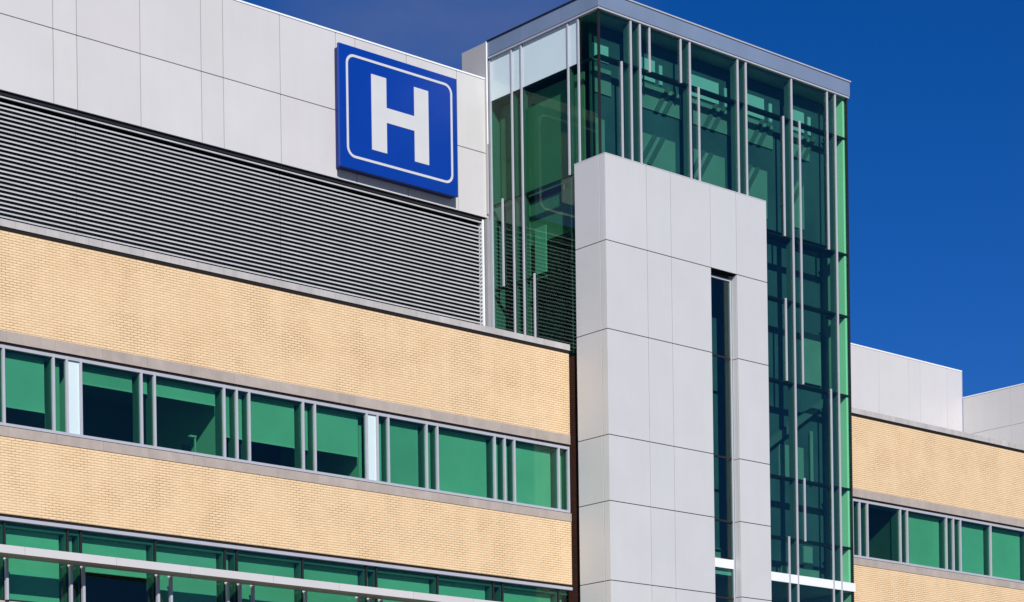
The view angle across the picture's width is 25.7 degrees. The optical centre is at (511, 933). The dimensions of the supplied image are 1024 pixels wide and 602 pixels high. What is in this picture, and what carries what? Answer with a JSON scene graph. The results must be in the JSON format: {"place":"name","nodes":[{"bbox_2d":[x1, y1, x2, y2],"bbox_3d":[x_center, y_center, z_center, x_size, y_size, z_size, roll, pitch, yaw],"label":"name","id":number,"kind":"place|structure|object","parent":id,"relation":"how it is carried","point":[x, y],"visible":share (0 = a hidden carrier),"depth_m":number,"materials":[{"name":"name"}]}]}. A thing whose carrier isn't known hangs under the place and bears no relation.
{"place":"outdoors","nodes":[
{"label":"outdoors","id":0,"kind":"place"},
{"bbox_2d":[0,218,572,601],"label":"brick wing","id":1,"kind":"structure","parent":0,"point":[351,449],"depth_m":60.72,"materials":[{"name":"beige brick"}]},
{"bbox_2d":[0,345,53,432],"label":"window","id":2,"kind":"structure","parent":1,"relation":"in","point":[21,369],"depth_m":55.82,"materials":[{"name":"glass"}]},
{"bbox_2d":[0,521,64,601],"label":"window","id":3,"kind":"structure","parent":1,"relation":"in","point":[29,581],"depth_m":55.99,"materials":[{"name":"glass"}]},
{"bbox_2d":[45,354,66,434],"bbox_3d":[-11.484,-13.535,56.428,0.380,2.100,0.402,-1,0,-41],"label":"window","id":4,"kind":"structure","parent":1,"relation":"in","point":[52,396],"depth_m":56.33,"materials":[{"name":"metal"}]},
{"bbox_2d":[58,529,77,601],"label":"window","id":5,"kind":"structure","parent":1,"relation":"in","point":[65,541],"depth_m":56.51,"materials":[{"name":"glass"}]},
{"bbox_2d":[64,356,80,437],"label":"window","id":6,"kind":"structure","parent":1,"relation":"in","point":[71,364],"depth_m":56.56,"materials":[{"name":"metal"}]},
{"bbox_2d":[79,359,140,446],"bbox_3d":[-10.373,-13.571,57.406,1.780,2.060,0.402,-1,0,-41],"label":"window","id":7,"kind":"structure","parent":1,"relation":"in","point":[91,373],"depth_m":57.31,"materials":[{"name":"glass"}]},
{"bbox_2d":[72,531,151,601],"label":"window","id":8,"kind":"structure","parent":1,"relation":"in","point":[90,543],"depth_m":57.40,"materials":[{"name":"glass"}]},
{"bbox_2d":[132,369,154,448],"bbox_3d":[-9.554,-13.582,58.126,0.400,2.060,0.402,-1,0,-41],"label":"window","id":9,"kind":"structure","parent":1,"relation":"in","point":[139,383],"depth_m":57.98,"materials":[{"name":"metal"}]},
{"bbox_2d":[146,540,221,601],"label":"window","id":10,"kind":"structure","parent":1,"relation":"in","point":[184,589],"depth_m":58.95,"materials":[{"name":"glass"}]},
{"bbox_2d":[146,372,223,459],"bbox_3d":[-8.593,-13.596,58.971,2.160,2.060,0.402,-1,0,-41],"label":"window","id":11,"kind":"structure","parent":1,"relation":"in","point":[159,385],"depth_m":58.72,"materials":[{"name":"glass"}]},
{"bbox_2d":[188,435,196,451],"bbox_3d":[-8.480,-12.872,59.742,0.270,0.780,0.140,-1,0,-41],"label":"desk lamp","id":12,"kind":"object","parent":1,"relation":"on","point":[193,436],"visible":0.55,"depth_m":59.74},
{"bbox_2d":[216,548,233,601],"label":"window","id":13,"kind":"structure","parent":1,"relation":"in","point":[221,559],"depth_m":59.64,"materials":[{"name":"glass"}]},
{"bbox_2d":[215,384,236,461],"bbox_3d":[-7.632,-13.609,59.816,0.400,2.060,0.402,-1,0,-41],"label":"window","id":14,"kind":"structure","parent":1,"relation":"in","point":[221,397],"depth_m":59.68,"materials":[{"name":"metal"}]},
{"bbox_2d":[228,387,248,462],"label":"window","id":15,"kind":"structure","parent":1,"relation":"in","point":[235,403],"depth_m":59.95,"materials":[{"name":"metal"}]},
{"bbox_2d":[0,0,488,325],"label":"rooftop penthouse","id":16,"kind":"object","parent":1,"relation":"on","point":[201,131],"visible":0.78,"depth_m":64.29,"materials":[{"name":"white metal"}]},
{"bbox_2d":[334,42,457,198],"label":"hospital sign","id":17,"kind":"object","parent":16,"relation":"attached to","point":[396,122],"visible":1,"depth_m":67.94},
{"bbox_2d":[228,550,299,601],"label":"window","id":18,"kind":"structure","parent":1,"relation":"in","point":[241,561],"depth_m":60.62,"materials":[{"name":"glass"}]},
{"bbox_2d":[241,389,302,471],"bbox_3d":[-6.514,-13.625,60.800,1.780,2.060,0.402,-1,0,-41],"label":"window","id":19,"kind":"structure","parent":1,"relation":"in","point":[267,418],"depth_m":60.71,"materials":[{"name":"glass"}]},
{"bbox_2d":[294,399,314,473],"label":"window","id":20,"kind":"structure","parent":1,"relation":"in","point":[300,411],"depth_m":61.38,"materials":[{"name":"metal"}]},
{"bbox_2d":[294,558,363,601],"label":"window","id":21,"kind":"structure","parent":1,"relation":"in","point":[308,569],"depth_m":62.02,"materials":[{"name":"glass"}]},
{"bbox_2d":[306,401,366,481],"bbox_3d":[-4.873,-13.648,62.243,1.790,2.060,0.402,-1,0,-41],"label":"window","id":22,"kind":"structure","parent":1,"relation":"in","point":[332,428],"depth_m":62.15,"materials":[{"name":"glass"}]},
{"bbox_2d":[358,566,373,601],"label":"window","id":23,"kind":"structure","parent":1,"relation":"in","point":[362,575],"depth_m":62.76,"materials":[{"name":"glass"}]},
{"bbox_2d":[364,410,377,482],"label":"window","id":24,"kind":"structure","parent":1,"relation":"in","point":[370,416],"depth_m":62.84,"materials":[{"name":"metal"}]},
{"bbox_2d":[376,412,388,484],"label":"window","id":25,"kind":"structure","parent":1,"relation":"in","point":[380,417],"depth_m":62.98,"materials":[{"name":"metal"}]},
{"bbox_2d":[368,567,434,601],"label":"window","id":26,"kind":"structure","parent":1,"relation":"in","point":[381,577],"depth_m":63.70,"materials":[{"name":"glass"}]},
{"bbox_2d":[381,414,426,490],"bbox_3d":[-3.101,-13.653,63.802,1.390,2.100,0.402,-1,0,-41],"label":"window","id":27,"kind":"structure","parent":1,"relation":"in","point":[399,435],"depth_m":63.77,"materials":[{"name":"glass"}]},
{"bbox_2d":[418,421,437,492],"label":"window","id":28,"kind":"structure","parent":1,"relation":"in","point":[424,479],"depth_m":64.27,"materials":[{"name":"metal"}]},
{"bbox_2d":[429,575,490,599],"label":"window","id":29,"kind":"structure","parent":1,"relation":"in","point":[441,585],"depth_m":65.15,"materials":[{"name":"glass"}]},
{"bbox_2d":[430,423,494,500],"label":"window","id":30,"kind":"structure","parent":1,"relation":"in","point":[457,454],"depth_m":65.22,"materials":[{"name":"glass"}]},
{"bbox_2d":[485,582,499,600],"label":"window","id":31,"kind":"structure","parent":1,"relation":"in","point":[489,591],"depth_m":65.84,"materials":[{"name":"glass"}]},
{"bbox_2d":[486,433,504,502],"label":"window","id":32,"kind":"structure","parent":1,"relation":"in","point":[491,445],"depth_m":65.95,"materials":[{"name":"metal"}]},
{"bbox_2d":[497,435,514,503],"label":"window","id":33,"kind":"structure","parent":1,"relation":"in","point":[501,445],"depth_m":66.18,"materials":[{"name":"metal"}]},
{"bbox_2d":[494,583,555,601],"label":"window","id":34,"kind":"structure","parent":1,"relation":"in","point":[506,592],"depth_m":66.75,"materials":[{"name":"glass"}]},
{"bbox_2d":[507,437,558,510],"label":"window","id":35,"kind":"structure","parent":1,"relation":"in","point":[528,461],"depth_m":67.03,"materials":[{"name":"glass"}]},
{"bbox_2d":[550,590,566,601],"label":"window","id":36,"kind":"structure","parent":1,"relation":"in","point":[556,597],"depth_m":67.60,"materials":[{"name":"glass"}]},
{"bbox_2d":[550,445,569,512],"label":"window","id":37,"kind":"structure","parent":1,"relation":"in","point":[560,458],"depth_m":67.76,"materials":[{"name":"metal"}]},
{"bbox_2d":[242,0,1023,402],"label":"sky","id":38,"kind":"structure","parent":0,"point":[935,103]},
{"bbox_2d":[852,407,1023,601],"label":"brick wing","id":39,"kind":"structure","parent":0,"point":[938,514],"depth_m":79.51,"materials":[{"name":"beige brick"}]},
{"bbox_2d":[853,498,859,557],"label":"window","id":40,"kind":"structure","parent":39,"relation":"in","point":[855,501],"depth_m":76.54,"materials":[{"name":"metal"}]},
{"bbox_2d":[853,499,867,558],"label":"window","id":41,"kind":"structure","parent":39,"relation":"in","point":[856,508],"depth_m":76.80,"materials":[{"name":"metal"}]},
{"bbox_2d":[861,501,900,563],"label":"window","id":42,"kind":"structure","parent":39,"relation":"in","point":[864,509],"depth_m":77.16,"materials":[{"name":"metal"}]},
{"bbox_2d":[891,507,907,564],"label":"window","id":43,"kind":"structure","parent":39,"relation":"in","point":[896,533],"depth_m":78.30,"materials":[{"name":"metal"}]},
{"bbox_2d":[851,343,962,431],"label":"rooftop penthouse","id":44,"kind":"object","parent":39,"relation":"on","point":[898,386],"visible":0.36,"depth_m":84.51,"materials":[{"name":"white metal"}]},
{"bbox_2d":[901,508,946,570],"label":"window","id":45,"kind":"structure","parent":39,"relation":"in","point":[920,529],"depth_m":79.28,"materials":[{"name":"glass"}]},
{"bbox_2d":[939,515,953,571],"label":"window","id":46,"kind":"structure","parent":39,"relation":"in","point":[943,538],"depth_m":79.98,"materials":[{"name":"metal"}]},
{"bbox_2d":[947,516,960,572],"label":"window","id":47,"kind":"structure","parent":39,"relation":"in","point":[950,524],"depth_m":80.24,"materials":[{"name":"metal"}]},
{"bbox_2d":[954,518,990,577],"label":"window","id":48,"kind":"structure","parent":39,"relation":"in","point":[968,534],"depth_m":81.14,"materials":[{"name":"glass"}]},
{"bbox_2d":[963,383,1023,444],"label":"rooftop block","id":49,"kind":"structure","parent":39,"relation":"on","point":[997,414],"depth_m":85.56,"materials":[{"name":"white metal"}]},
{"bbox_2d":[983,523,1023,582],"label":"window","id":50,"kind":"structure","parent":39,"relation":"in","point":[1001,544],"depth_m":82.42,"materials":[{"name":"glass"}]},
{"bbox_2d":[1020,534,1023,580],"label":"window","id":51,"kind":"structure","parent":39,"relation":"in","point":[1021,536],"depth_m":83.23,"materials":[{"name":"glass"}]},
{"bbox_3d":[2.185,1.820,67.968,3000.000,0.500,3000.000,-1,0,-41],"label":"ground","id":52,"kind":"structure","parent":0,"visible":0},
{"bbox_2d":[462,0,855,601],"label":"glass tower","id":53,"kind":"structure","parent":52,"relation":"on","point":[569,84],"depth_m":71.31,"materials":[{"name":"glass"}]},
{"bbox_2d":[574,152,771,601],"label":"clad pylon","id":54,"kind":"object","parent":52,"relation":"on","point":[654,247],"visible":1,"depth_m":68.24,"materials":[{"name":"silver metal"}]},
{"bbox_2d":[711,275,735,601],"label":"window","id":55,"kind":"structure","parent":54,"relation":"in","point":[719,562],"depth_m":70.60,"materials":[{"name":"metal"}]}
]}

